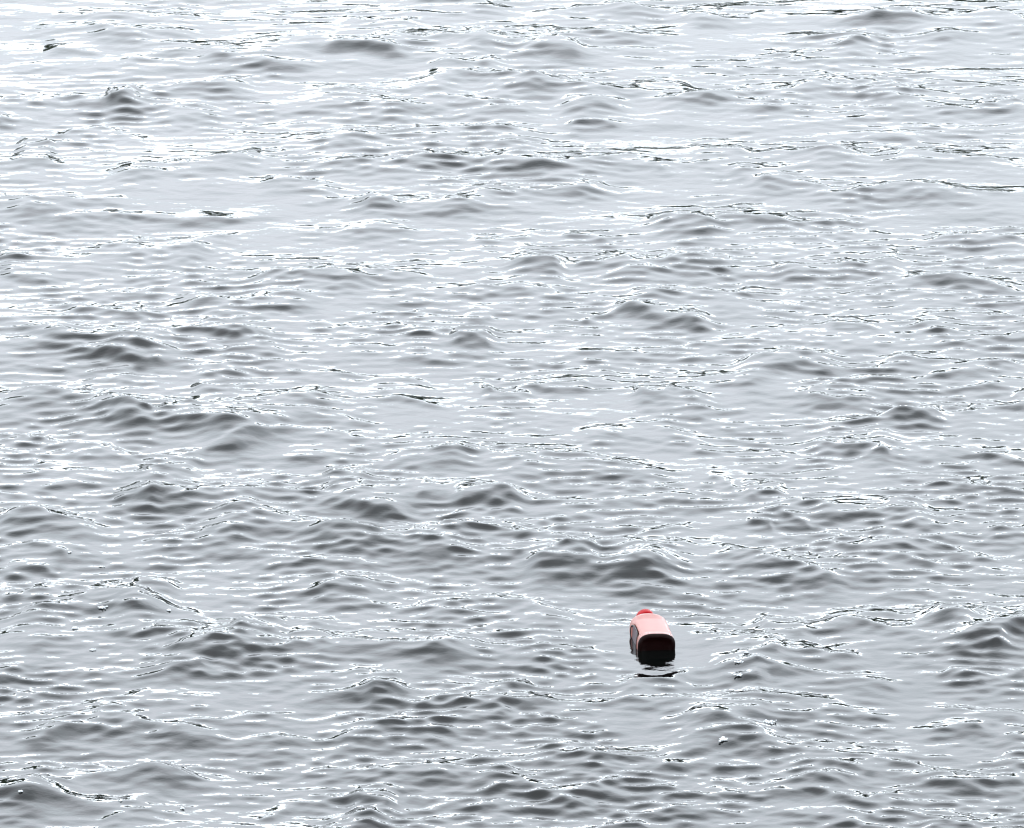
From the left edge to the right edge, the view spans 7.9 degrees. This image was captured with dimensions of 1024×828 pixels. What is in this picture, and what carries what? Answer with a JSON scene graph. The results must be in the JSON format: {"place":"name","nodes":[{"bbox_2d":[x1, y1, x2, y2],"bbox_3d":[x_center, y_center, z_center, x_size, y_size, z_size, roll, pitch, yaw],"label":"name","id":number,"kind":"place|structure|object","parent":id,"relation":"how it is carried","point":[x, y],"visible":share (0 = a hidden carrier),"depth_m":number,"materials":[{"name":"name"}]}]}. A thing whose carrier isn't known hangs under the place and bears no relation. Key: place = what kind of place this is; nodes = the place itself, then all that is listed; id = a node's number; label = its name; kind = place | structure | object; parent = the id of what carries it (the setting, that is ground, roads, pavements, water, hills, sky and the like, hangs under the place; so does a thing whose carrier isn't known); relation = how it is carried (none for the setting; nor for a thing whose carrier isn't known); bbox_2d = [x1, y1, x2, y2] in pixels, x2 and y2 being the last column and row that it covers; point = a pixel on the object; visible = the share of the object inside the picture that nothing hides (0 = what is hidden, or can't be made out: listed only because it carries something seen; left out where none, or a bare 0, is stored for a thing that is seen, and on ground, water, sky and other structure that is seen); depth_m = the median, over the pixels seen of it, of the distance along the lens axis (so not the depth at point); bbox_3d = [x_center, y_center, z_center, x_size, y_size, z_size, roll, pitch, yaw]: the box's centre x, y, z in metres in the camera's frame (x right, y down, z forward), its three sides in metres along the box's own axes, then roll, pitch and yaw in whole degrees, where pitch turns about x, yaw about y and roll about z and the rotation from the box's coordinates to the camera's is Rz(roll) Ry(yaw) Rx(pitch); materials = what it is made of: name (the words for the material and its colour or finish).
{"place":"outdoors","nodes":[
{"label":"outdoors","id":0,"kind":"place"},
{"bbox_2d":[0,0,1023,827],"bbox_3d":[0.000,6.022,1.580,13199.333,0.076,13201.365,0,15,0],"label":"water","id":1,"kind":"structure","parent":0,"point":[418,412],"depth_m":24.59,"materials":[{"name":"grey liquid"}]},
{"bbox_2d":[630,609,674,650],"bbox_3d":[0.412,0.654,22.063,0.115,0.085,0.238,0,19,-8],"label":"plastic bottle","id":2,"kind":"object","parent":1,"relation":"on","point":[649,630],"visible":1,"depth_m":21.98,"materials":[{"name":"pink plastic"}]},
{"bbox_2d":[719,736,727,741],"bbox_3d":[0.599,0.922,21.016,0.028,0.008,0.045,0,15,0],"label":"foam clump","id":3,"kind":"object","parent":1,"relation":"on","point":[722,738],"visible":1,"depth_m":21.01,"materials":[{"name":"grey"}]},
{"bbox_2d":[763,719,776,724],"bbox_3d":[0.735,0.879,21.214,0.036,0.008,0.043,5,16,20],"label":"foam clump","id":4,"kind":"object","parent":1,"relation":"on","point":[771,722],"visible":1,"depth_m":21.21,"materials":[{"name":"grey"}]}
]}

